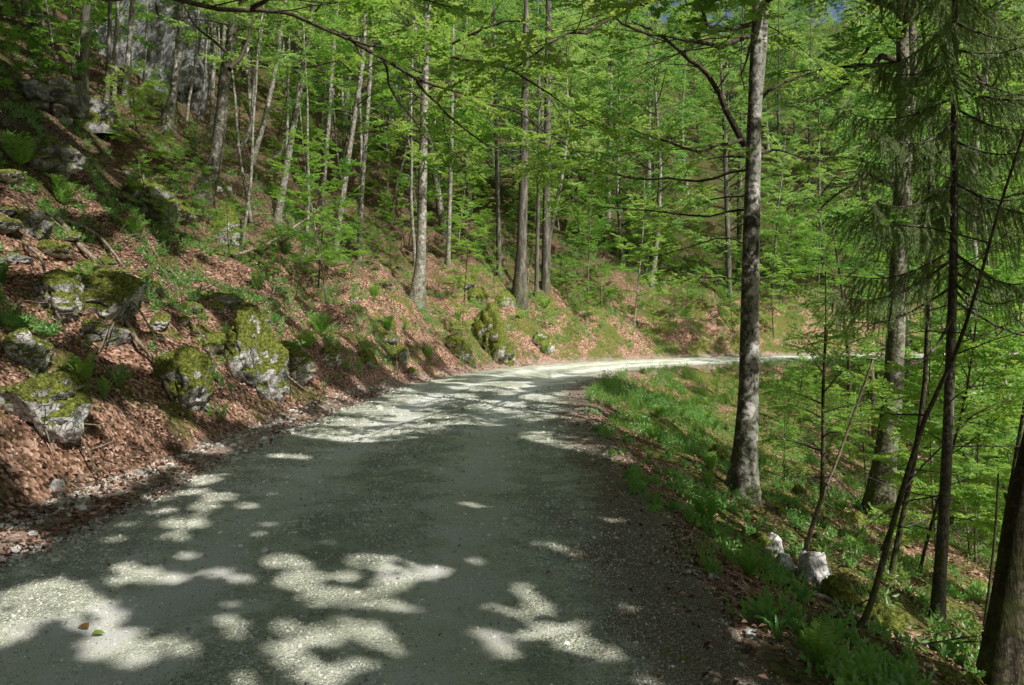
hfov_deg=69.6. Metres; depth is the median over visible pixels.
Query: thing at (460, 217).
sapling
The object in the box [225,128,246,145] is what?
sapling
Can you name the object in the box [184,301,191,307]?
rock
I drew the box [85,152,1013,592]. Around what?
grass
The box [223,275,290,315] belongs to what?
dead stick
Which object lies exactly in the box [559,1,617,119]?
beech tree
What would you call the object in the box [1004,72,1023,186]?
beech tree
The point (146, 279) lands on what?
fern
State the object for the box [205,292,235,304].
rock
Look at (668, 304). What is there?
sapling
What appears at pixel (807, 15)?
beech tree
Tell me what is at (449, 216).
beech tree
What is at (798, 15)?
beech tree
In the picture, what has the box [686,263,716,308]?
sapling
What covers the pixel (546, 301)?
fern
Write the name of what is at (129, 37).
beech tree
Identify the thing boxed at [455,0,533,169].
beech tree
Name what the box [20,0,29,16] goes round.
beech tree
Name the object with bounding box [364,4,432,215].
slender beech
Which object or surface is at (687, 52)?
beech tree
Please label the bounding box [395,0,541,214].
beech tree
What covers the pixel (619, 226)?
beech tree
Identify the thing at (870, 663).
undergrowth
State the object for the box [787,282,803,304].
sapling
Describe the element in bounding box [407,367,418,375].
boulder
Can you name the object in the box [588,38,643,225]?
beech tree
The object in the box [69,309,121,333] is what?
dead stick
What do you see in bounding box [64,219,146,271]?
fallen branch
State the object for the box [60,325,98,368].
dead stick
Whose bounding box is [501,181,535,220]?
sapling
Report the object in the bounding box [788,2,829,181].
spruce tree
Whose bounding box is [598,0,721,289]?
beech tree
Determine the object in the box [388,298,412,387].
dead sapling
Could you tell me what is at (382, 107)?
slender beech
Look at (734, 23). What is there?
beech tree
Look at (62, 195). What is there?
fern
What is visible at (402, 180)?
sapling
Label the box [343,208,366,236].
sapling
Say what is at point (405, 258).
sapling
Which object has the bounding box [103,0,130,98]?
young tree
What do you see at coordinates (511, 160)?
beech tree
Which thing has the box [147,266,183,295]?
dead stick
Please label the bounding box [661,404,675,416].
fern
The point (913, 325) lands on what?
sapling
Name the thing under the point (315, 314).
fern
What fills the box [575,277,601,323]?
sapling
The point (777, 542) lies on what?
boulder
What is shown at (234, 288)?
dead stick
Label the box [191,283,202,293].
fern
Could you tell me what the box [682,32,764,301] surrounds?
young tree
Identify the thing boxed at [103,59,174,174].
sapling
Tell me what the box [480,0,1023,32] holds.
sky
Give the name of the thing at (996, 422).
sapling
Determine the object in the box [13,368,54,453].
dead stick
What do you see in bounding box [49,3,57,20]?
slender beech
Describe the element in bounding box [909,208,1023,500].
sapling
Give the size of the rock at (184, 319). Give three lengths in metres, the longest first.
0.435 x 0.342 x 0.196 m
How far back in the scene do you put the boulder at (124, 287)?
10.19 m
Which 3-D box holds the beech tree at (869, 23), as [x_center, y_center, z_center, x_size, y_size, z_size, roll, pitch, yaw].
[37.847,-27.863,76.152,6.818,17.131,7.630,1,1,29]
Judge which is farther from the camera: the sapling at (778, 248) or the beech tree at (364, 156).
the sapling at (778, 248)
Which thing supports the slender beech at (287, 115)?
on the ground at (34, 450)
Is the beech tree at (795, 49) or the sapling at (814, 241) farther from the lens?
the beech tree at (795, 49)
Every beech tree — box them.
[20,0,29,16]
[74,0,655,198]
[94,1,118,104]
[111,0,136,107]
[155,0,303,206]
[158,3,193,134]
[194,0,246,127]
[199,0,249,140]
[202,0,298,117]
[204,1,219,77]
[235,0,301,154]
[237,0,315,163]
[248,0,367,225]
[253,1,319,110]
[263,99,305,166]
[281,0,388,211]
[295,10,303,94]
[298,0,392,189]
[303,0,419,259]
[311,8,390,136]
[317,0,410,261]
[332,0,385,113]
[349,2,417,151]
[352,0,490,309]
[359,0,490,237]
[371,55,437,224]
[377,0,469,186]
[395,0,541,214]
[416,0,498,265]
[429,0,891,506]
[451,0,559,211]
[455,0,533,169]
[457,0,503,84]
[479,0,534,76]
[492,0,591,223]
[507,0,619,235]
[512,0,593,125]
[512,2,614,270]
[554,30,622,152]
[557,13,687,261]
[559,0,651,203]
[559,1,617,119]
[569,2,641,122]
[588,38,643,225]
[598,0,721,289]
[603,0,662,111]
[624,4,666,64]
[630,11,676,209]
[646,0,722,193]
[648,0,720,39]
[664,6,704,82]
[664,46,793,280]
[669,12,726,142]
[683,0,726,72]
[692,0,750,114]
[698,46,747,161]
[713,4,774,70]
[721,3,749,82]
[727,0,782,89]
[734,1,795,150]
[737,128,825,298]
[739,4,793,71]
[746,0,806,131]
[762,7,826,142]
[763,48,879,284]
[764,0,1017,526]
[768,0,801,65]
[770,0,803,62]
[773,0,808,59]
[784,37,852,158]
[785,0,818,40]
[791,0,833,62]
[792,0,1023,409]
[793,0,825,47]
[798,0,840,52]
[801,0,843,67]
[804,16,853,106]
[821,59,871,179]
[827,0,892,108]
[833,0,870,37]
[841,1,875,32]
[841,1,895,140]
[843,12,895,159]
[849,12,946,258]
[851,2,965,147]
[866,113,932,198]
[874,0,1023,541]
[931,32,973,164]
[933,145,1023,371]
[934,109,1023,384]
[935,33,1011,172]
[946,83,1023,283]
[958,115,1023,219]
[959,0,1017,178]
[971,0,1023,149]
[981,54,1023,194]
[989,18,1023,131]
[996,0,1023,80]
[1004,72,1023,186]
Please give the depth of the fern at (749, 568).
5.40 m
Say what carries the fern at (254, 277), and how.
on the ground at (34, 450)
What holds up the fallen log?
on the ground at (34, 450)
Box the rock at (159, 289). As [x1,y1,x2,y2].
[150,286,162,293]
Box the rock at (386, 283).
[379,280,392,286]
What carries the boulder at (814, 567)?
on the ground at (34, 450)
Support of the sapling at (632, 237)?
on the ground at (34, 450)
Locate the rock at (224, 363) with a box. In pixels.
[215,355,226,365]
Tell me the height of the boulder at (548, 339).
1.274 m
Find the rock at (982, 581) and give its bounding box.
[966,579,991,588]
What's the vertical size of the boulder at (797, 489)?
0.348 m
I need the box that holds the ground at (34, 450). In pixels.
[0,0,1023,684]
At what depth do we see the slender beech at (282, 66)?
44.63 m
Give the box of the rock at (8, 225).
[0,216,23,233]
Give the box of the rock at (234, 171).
[230,169,248,176]
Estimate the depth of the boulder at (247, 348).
12.60 m
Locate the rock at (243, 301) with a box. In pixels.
[235,299,247,307]
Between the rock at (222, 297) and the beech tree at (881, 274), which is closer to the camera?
the rock at (222, 297)
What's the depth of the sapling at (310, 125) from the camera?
37.47 m
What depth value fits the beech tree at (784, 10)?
91.06 m
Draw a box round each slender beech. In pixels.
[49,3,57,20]
[58,2,79,75]
[63,0,78,61]
[92,0,103,64]
[123,0,153,50]
[135,0,156,92]
[159,0,277,224]
[178,0,212,120]
[179,0,240,126]
[198,0,322,249]
[217,16,220,66]
[237,14,244,54]
[244,17,268,89]
[249,0,346,256]
[250,0,325,186]
[272,0,293,121]
[288,0,367,198]
[302,0,397,214]
[305,4,360,143]
[307,6,353,128]
[324,14,386,212]
[339,14,411,177]
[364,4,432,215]
[364,22,406,192]
[372,0,468,266]
[376,9,399,140]
[383,2,405,150]
[391,25,436,196]
[393,0,464,173]
[399,0,469,211]
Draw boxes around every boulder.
[0,365,91,445]
[1,328,53,371]
[11,78,90,119]
[12,209,53,240]
[21,135,90,179]
[29,268,87,323]
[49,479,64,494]
[77,318,134,346]
[80,270,147,319]
[121,175,182,230]
[153,344,213,411]
[172,198,197,225]
[194,332,225,356]
[210,206,247,246]
[224,303,289,402]
[285,346,315,385]
[320,344,342,366]
[356,348,377,368]
[383,316,396,334]
[390,343,408,364]
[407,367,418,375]
[444,333,472,360]
[456,274,475,289]
[467,287,487,302]
[467,301,514,365]
[495,291,515,306]
[532,332,554,354]
[708,444,730,462]
[744,627,758,638]
[749,533,771,548]
[763,500,783,514]
[768,532,784,556]
[775,553,795,571]
[792,484,806,496]
[797,550,831,588]
[818,574,865,611]
[839,511,866,526]
[860,604,904,634]
[896,611,911,628]
[935,670,961,684]
[962,672,983,684]
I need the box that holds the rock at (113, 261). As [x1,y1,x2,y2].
[109,258,118,265]
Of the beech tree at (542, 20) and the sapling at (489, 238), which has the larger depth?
the beech tree at (542, 20)
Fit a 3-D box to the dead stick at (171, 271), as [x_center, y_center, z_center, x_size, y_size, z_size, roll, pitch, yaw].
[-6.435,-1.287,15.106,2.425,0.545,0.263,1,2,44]
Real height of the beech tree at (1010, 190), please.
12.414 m
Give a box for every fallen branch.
[21,240,90,335]
[51,212,173,399]
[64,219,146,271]
[502,238,532,282]
[787,584,981,663]
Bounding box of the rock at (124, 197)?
[113,191,135,203]
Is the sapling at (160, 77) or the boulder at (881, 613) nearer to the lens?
the boulder at (881, 613)
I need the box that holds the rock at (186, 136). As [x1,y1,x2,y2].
[183,135,200,142]
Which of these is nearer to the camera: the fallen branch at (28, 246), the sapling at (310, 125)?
the fallen branch at (28, 246)
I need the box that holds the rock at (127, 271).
[92,265,132,274]
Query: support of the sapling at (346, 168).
on the ground at (34, 450)
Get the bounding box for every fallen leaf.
[79,623,88,627]
[92,630,103,633]
[682,655,689,660]
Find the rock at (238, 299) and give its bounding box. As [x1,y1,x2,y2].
[225,293,242,305]
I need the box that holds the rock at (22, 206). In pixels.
[17,204,25,209]
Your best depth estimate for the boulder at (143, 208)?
20.70 m
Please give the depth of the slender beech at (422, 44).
48.99 m
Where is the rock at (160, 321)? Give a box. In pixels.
[146,313,170,330]
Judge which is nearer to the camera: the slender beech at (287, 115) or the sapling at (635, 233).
the slender beech at (287, 115)
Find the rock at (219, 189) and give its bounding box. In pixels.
[217,186,222,192]
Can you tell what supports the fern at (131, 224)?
on the ground at (34, 450)
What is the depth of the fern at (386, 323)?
22.63 m
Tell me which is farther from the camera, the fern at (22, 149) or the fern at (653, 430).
the fern at (22, 149)
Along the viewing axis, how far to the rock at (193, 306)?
13.15 m
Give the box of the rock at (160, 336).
[148,331,164,342]
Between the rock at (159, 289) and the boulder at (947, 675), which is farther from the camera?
the rock at (159, 289)
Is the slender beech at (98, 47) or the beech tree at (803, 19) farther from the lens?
the beech tree at (803, 19)
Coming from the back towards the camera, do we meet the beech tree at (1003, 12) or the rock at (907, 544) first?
the beech tree at (1003, 12)
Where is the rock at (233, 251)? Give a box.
[219,250,243,260]
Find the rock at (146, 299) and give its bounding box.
[141,295,149,302]
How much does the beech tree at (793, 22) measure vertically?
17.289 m
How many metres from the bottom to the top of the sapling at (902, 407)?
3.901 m
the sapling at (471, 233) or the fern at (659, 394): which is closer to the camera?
the fern at (659, 394)
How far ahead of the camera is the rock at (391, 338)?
22.28 m
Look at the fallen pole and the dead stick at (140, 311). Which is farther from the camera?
the fallen pole
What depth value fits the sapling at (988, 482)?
21.47 m
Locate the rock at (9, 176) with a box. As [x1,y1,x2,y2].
[0,169,24,186]
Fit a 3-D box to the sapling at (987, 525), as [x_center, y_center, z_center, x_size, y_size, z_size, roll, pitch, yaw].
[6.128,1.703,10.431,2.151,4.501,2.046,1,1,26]
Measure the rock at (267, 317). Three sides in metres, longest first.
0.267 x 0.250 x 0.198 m
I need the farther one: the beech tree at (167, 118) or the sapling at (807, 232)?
the sapling at (807, 232)
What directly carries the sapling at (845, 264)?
on the ground at (34, 450)
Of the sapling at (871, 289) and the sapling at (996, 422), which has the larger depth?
the sapling at (871, 289)
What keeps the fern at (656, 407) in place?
on the ground at (34, 450)
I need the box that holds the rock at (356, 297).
[350,294,359,301]
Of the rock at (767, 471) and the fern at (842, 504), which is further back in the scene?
the rock at (767, 471)
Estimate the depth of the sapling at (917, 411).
25.02 m
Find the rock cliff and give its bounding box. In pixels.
[90,0,209,117]
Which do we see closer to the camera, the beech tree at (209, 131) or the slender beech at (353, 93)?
the beech tree at (209, 131)
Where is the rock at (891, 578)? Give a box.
[883,572,894,581]
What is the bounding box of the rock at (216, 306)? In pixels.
[208,300,225,312]
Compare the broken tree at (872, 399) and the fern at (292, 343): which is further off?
the broken tree at (872, 399)
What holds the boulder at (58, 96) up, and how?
on the ground at (34, 450)
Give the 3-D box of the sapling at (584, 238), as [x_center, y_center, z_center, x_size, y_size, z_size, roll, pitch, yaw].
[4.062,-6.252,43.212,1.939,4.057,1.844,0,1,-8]
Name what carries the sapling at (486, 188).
on the ground at (34, 450)
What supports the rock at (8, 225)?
on the ground at (34, 450)
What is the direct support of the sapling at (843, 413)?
on the ground at (34, 450)
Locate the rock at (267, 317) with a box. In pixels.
[264,314,270,323]
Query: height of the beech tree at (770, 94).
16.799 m
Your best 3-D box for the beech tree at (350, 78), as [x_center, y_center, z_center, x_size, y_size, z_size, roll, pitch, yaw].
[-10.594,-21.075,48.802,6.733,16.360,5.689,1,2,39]
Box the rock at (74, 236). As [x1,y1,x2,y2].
[57,230,81,240]
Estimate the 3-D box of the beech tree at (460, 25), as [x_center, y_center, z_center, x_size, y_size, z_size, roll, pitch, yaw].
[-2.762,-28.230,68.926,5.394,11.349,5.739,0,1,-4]
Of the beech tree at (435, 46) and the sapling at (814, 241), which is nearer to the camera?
the beech tree at (435, 46)
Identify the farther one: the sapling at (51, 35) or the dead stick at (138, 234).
the sapling at (51, 35)
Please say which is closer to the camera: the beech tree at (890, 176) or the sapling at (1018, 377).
the sapling at (1018, 377)
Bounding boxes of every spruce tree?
[3,0,99,46]
[64,1,108,95]
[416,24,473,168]
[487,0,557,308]
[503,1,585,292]
[632,47,674,245]
[636,3,662,112]
[702,4,783,274]
[762,0,798,169]
[786,0,803,67]
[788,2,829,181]
[810,0,1023,624]
[975,431,1023,684]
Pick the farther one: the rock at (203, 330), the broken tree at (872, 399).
the broken tree at (872, 399)
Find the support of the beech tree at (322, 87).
on the ground at (34, 450)
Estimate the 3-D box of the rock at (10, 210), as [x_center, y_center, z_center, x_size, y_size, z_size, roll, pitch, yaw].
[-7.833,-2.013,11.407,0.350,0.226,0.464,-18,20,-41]
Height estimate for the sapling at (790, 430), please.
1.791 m
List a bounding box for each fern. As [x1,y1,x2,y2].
[0,130,39,167]
[0,260,13,281]
[20,366,53,376]
[25,176,41,192]
[44,173,81,204]
[61,260,96,274]
[66,351,97,378]
[91,374,121,398]
[101,362,136,387]
[116,212,147,235]
[136,273,150,294]
[191,200,199,208]
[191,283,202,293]
[240,254,249,264]
[246,270,270,289]
[282,338,298,347]
[298,330,315,347]
[307,312,327,321]
[307,312,332,334]
[341,360,350,370]
[368,284,380,296]
[378,315,393,330]
[423,344,434,355]
[453,309,461,316]
[517,310,524,318]
[541,298,551,306]
[541,343,548,352]
[642,422,664,439]
[652,404,664,414]
[653,391,665,396]
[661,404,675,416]
[678,408,685,415]
[686,488,725,520]
[689,398,700,405]
[699,470,716,487]
[700,450,719,468]
[703,397,711,404]
[707,417,719,428]
[727,544,769,576]
[758,454,769,465]
[760,614,791,640]
[780,601,810,626]
[789,574,818,601]
[792,616,847,664]
[829,596,850,615]
[835,499,848,508]
[845,534,863,548]
[933,642,949,659]
[959,586,974,601]
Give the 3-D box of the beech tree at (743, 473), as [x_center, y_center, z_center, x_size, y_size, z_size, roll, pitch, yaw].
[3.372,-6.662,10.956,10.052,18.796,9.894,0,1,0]
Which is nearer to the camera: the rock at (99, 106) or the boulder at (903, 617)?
the boulder at (903, 617)
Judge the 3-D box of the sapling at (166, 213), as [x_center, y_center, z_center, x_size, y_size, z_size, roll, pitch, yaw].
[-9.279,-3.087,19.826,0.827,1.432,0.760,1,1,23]
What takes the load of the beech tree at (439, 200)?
on the ground at (34, 450)
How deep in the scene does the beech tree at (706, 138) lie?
46.73 m
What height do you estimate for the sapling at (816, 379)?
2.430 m
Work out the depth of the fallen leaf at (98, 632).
3.95 m
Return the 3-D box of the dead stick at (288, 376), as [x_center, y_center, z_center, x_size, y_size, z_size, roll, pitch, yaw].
[-3.819,0.666,13.785,1.594,0.868,0.476,0,1,0]
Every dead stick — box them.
[0,183,96,256]
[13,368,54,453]
[28,373,145,475]
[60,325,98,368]
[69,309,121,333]
[82,210,117,216]
[84,288,156,351]
[94,266,124,271]
[119,228,158,240]
[119,231,158,256]
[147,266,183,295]
[156,346,235,408]
[169,270,226,291]
[182,313,231,399]
[219,280,248,293]
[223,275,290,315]
[287,368,347,401]
[291,357,318,378]
[327,262,395,294]
[415,313,443,364]
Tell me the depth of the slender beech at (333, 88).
45.49 m
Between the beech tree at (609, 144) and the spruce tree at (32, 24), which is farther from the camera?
the beech tree at (609, 144)
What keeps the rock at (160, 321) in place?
on the ground at (34, 450)
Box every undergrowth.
[0,42,1022,417]
[582,356,1018,684]
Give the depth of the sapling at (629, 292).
39.18 m
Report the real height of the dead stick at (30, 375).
0.959 m
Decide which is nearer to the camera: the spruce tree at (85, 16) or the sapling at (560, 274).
the spruce tree at (85, 16)
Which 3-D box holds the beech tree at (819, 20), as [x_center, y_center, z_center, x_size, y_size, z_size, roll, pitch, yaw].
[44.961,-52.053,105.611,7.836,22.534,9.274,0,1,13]
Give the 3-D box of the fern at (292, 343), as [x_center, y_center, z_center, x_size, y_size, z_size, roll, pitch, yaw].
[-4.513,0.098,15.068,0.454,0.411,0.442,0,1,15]
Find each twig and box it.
[1,540,26,541]
[58,453,134,490]
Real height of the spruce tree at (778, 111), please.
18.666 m
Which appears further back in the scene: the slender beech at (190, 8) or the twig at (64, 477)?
the slender beech at (190, 8)
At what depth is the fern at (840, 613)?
5.79 m
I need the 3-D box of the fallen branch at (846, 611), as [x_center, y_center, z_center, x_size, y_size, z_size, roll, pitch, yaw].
[3.259,2.401,6.109,1.696,0.886,0.734,0,1,0]
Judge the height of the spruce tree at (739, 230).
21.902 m
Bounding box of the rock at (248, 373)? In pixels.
[229,367,256,381]
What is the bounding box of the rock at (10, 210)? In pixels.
[0,205,19,215]
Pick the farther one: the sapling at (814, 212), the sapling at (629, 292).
the sapling at (814, 212)
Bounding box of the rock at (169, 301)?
[160,299,175,306]
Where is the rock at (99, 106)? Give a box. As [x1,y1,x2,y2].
[84,95,123,136]
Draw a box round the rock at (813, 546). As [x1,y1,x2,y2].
[809,544,819,551]
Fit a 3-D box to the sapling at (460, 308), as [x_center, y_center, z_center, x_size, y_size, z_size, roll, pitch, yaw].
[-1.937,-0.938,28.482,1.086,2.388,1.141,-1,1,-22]
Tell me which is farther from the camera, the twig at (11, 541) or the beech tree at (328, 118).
the beech tree at (328, 118)
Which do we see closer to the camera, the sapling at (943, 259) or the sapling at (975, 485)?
the sapling at (975, 485)
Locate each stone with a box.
[10,544,20,551]
[28,531,38,536]
[36,519,44,524]
[76,504,86,510]
[142,482,151,488]
[709,573,720,579]
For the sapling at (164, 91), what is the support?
on the ground at (34, 450)
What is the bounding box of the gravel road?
[0,353,1020,684]
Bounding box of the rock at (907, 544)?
[895,533,913,546]
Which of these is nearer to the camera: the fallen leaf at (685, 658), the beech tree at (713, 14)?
the fallen leaf at (685, 658)
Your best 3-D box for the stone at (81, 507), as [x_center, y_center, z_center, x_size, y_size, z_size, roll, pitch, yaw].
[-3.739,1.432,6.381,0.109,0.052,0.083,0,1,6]
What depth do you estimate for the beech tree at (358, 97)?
27.42 m
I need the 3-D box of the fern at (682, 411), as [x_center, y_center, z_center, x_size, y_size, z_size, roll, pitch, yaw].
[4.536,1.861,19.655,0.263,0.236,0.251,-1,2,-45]
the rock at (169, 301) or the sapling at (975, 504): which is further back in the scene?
the rock at (169, 301)
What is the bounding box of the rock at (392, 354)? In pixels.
[388,351,397,358]
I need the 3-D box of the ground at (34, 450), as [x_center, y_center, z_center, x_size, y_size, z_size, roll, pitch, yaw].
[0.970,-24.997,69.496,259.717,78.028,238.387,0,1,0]
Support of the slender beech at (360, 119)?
on the ground at (34, 450)
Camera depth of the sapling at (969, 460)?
15.62 m
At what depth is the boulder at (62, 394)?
6.86 m
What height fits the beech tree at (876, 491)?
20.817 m
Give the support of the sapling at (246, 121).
on the ground at (34, 450)
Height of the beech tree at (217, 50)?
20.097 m
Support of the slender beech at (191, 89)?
on the ground at (34, 450)
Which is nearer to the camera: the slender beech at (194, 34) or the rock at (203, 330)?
the rock at (203, 330)
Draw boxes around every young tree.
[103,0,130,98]
[456,0,520,278]
[501,35,570,297]
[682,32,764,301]
[873,131,984,448]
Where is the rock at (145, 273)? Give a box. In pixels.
[135,272,152,282]
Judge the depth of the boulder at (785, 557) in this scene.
7.29 m
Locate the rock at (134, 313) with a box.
[129,311,138,316]
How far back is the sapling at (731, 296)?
42.05 m
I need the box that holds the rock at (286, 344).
[277,340,302,349]
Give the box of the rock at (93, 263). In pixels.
[81,259,100,271]
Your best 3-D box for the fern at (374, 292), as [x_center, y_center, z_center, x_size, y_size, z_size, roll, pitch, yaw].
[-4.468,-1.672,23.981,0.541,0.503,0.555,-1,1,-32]
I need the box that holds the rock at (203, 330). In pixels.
[185,324,210,337]
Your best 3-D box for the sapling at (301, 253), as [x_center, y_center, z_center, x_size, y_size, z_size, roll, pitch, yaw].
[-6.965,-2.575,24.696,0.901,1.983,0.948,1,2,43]
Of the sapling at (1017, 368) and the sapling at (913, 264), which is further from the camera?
the sapling at (913, 264)
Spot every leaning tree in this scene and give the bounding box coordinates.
[817,0,1023,574]
[854,0,1023,631]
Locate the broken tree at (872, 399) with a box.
[870,367,877,462]
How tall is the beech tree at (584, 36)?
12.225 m
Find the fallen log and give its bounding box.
[806,434,846,474]
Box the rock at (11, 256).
[0,252,33,264]
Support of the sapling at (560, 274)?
on the ground at (34, 450)
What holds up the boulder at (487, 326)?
on the ground at (34, 450)
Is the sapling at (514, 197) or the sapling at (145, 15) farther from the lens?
the sapling at (514, 197)
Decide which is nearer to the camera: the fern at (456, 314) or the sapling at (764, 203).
the fern at (456, 314)
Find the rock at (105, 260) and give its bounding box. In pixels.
[99,256,111,265]
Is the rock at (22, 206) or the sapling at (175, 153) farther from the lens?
the sapling at (175, 153)
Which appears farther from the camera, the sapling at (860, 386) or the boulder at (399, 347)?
the sapling at (860, 386)
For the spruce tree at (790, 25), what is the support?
on the ground at (34, 450)
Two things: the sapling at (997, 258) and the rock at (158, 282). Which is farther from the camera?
the sapling at (997, 258)
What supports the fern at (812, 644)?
on the ground at (34, 450)
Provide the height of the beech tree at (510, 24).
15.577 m
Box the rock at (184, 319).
[176,315,192,326]
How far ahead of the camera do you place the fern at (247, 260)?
19.59 m
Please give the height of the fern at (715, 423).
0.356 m
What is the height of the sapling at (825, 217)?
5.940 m
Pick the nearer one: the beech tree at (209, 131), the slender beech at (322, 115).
the beech tree at (209, 131)
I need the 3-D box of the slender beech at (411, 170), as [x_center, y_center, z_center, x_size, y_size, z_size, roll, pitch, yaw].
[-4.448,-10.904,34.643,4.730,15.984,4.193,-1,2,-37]
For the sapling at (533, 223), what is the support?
on the ground at (34, 450)
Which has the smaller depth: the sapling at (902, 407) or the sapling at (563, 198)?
the sapling at (902, 407)
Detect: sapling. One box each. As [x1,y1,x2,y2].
[0,0,33,90]
[3,0,106,77]
[18,0,106,79]
[53,0,126,37]
[76,0,156,76]
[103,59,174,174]
[124,152,171,229]
[147,63,171,99]
[151,80,169,103]
[152,203,184,240]
[155,136,188,184]
[170,157,215,223]
[177,123,209,156]
[181,219,216,246]
[207,140,234,170]
[209,35,220,90]
[211,193,253,258]
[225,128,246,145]
[226,87,264,144]
[248,228,282,275]
[254,135,285,185]
[256,73,305,146]
[267,108,355,302]
[271,177,293,194]
[273,79,317,143]
[273,223,293,249]
[277,139,370,288]
[282,109,328,178]
[289,240,320,276]
[293,187,312,220]
[316,202,332,227]
[319,223,352,282]
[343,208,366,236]
[345,216,372,257]
[352,147,398,207]
[357,225,385,268]
[363,216,373,232]
[365,196,395,246]
[377,243,400,272]
[380,147,445,254]
[382,237,397,254]
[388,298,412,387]
[397,255,413,272]
[427,157,463,205]
[432,129,490,245]
[436,193,493,261]
[439,208,489,302]
[442,265,462,296]
[447,288,475,335]
[472,217,500,260]
[473,181,495,223]
[483,260,508,304]
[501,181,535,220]
[504,208,517,233]
[510,187,556,264]
[512,161,551,233]
[529,131,573,229]
[533,291,553,326]
[548,254,582,301]
[551,252,569,287]
[560,174,619,295]
[564,202,596,261]
[571,209,601,246]
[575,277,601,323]
[588,266,617,308]
[600,176,672,325]
[622,171,656,251]
[623,214,649,251]
[625,182,670,272]
[645,298,667,332]
[649,223,677,269]
[650,200,683,264]
[661,157,695,249]
[662,244,686,276]
[662,289,683,317]
[675,289,697,317]
[686,241,710,268]
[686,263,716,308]
[687,224,717,278]
[713,287,727,305]
[717,276,740,332]
[719,250,741,282]
[758,271,909,503]
[759,212,804,296]
[759,252,795,337]
[760,186,800,251]
[763,202,814,310]
[764,418,810,479]
[765,363,809,430]
[769,354,827,438]
[779,216,804,273]
[785,359,877,551]
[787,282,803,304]
[788,186,840,295]
[794,221,829,265]
[796,375,833,421]
[799,195,827,241]
[799,219,888,413]
[807,192,843,260]
[807,401,851,462]
[825,389,872,470]
[828,363,908,488]
[832,226,864,260]
[836,248,861,287]
[837,183,890,294]
[848,378,882,452]
[858,275,885,297]
[859,324,912,400]
[860,308,1023,576]
[861,269,884,325]
[863,445,904,484]
[864,434,939,514]
[866,303,1011,545]
[876,390,914,465]
[884,253,922,293]
[896,406,939,508]
[897,308,1014,549]
[901,373,958,460]
[903,264,1018,446]
[903,281,1023,510]
[903,391,924,428]
[908,301,985,397]
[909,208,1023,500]
[915,172,1023,637]
[916,229,964,298]
[923,330,1019,562]
[928,380,1011,549]
[955,380,1023,499]
[957,419,1023,564]
[958,255,1023,496]
[958,370,1023,546]
[978,307,1023,421]
[978,438,1009,518]
[978,494,1003,541]
[989,221,1023,292]
[991,370,1023,517]
[1008,340,1023,403]
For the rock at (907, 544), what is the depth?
13.30 m
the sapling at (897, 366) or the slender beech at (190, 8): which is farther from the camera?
the slender beech at (190, 8)
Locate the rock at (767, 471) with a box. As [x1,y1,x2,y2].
[760,468,769,475]
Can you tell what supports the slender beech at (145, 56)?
on the ground at (34, 450)
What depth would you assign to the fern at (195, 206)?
23.39 m
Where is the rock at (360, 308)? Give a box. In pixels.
[351,304,364,312]
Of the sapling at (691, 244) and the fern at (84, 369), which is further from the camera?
the sapling at (691, 244)
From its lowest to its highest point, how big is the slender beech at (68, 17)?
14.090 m
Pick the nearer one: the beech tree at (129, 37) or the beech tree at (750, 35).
the beech tree at (129, 37)
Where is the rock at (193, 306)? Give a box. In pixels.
[188,302,203,313]
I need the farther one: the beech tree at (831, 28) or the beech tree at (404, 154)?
the beech tree at (831, 28)
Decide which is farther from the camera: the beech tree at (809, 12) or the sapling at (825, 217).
the beech tree at (809, 12)
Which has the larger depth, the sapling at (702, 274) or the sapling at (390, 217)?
the sapling at (702, 274)
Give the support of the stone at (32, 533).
on the ground at (34, 450)
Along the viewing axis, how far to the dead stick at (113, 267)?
13.06 m
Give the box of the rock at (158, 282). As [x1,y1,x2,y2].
[148,278,164,289]
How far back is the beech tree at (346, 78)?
52.92 m
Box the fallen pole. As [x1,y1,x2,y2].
[230,206,320,257]
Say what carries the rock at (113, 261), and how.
on the ground at (34, 450)
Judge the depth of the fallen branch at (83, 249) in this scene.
10.12 m
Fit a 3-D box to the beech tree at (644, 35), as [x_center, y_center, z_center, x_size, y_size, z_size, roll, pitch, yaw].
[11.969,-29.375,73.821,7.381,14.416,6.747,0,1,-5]
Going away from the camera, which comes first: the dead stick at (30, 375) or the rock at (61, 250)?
the dead stick at (30, 375)
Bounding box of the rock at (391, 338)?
[384,332,399,343]
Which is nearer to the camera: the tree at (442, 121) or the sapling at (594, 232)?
the sapling at (594, 232)
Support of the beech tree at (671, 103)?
on the ground at (34, 450)
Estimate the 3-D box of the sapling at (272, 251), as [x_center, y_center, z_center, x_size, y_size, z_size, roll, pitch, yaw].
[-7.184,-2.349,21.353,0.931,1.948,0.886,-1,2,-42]
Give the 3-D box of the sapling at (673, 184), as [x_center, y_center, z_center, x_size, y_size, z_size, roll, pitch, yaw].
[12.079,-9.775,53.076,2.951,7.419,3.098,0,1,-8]
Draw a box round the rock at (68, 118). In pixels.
[53,113,72,124]
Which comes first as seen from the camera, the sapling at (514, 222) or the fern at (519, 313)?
the fern at (519, 313)
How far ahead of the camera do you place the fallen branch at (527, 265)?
39.15 m
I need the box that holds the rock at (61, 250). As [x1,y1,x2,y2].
[36,240,75,258]
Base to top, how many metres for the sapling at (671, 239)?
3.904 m
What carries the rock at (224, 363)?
on the ground at (34, 450)
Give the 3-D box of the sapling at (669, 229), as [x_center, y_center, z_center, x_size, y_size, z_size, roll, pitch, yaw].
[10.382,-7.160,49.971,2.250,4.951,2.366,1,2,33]
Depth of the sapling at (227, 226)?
18.52 m

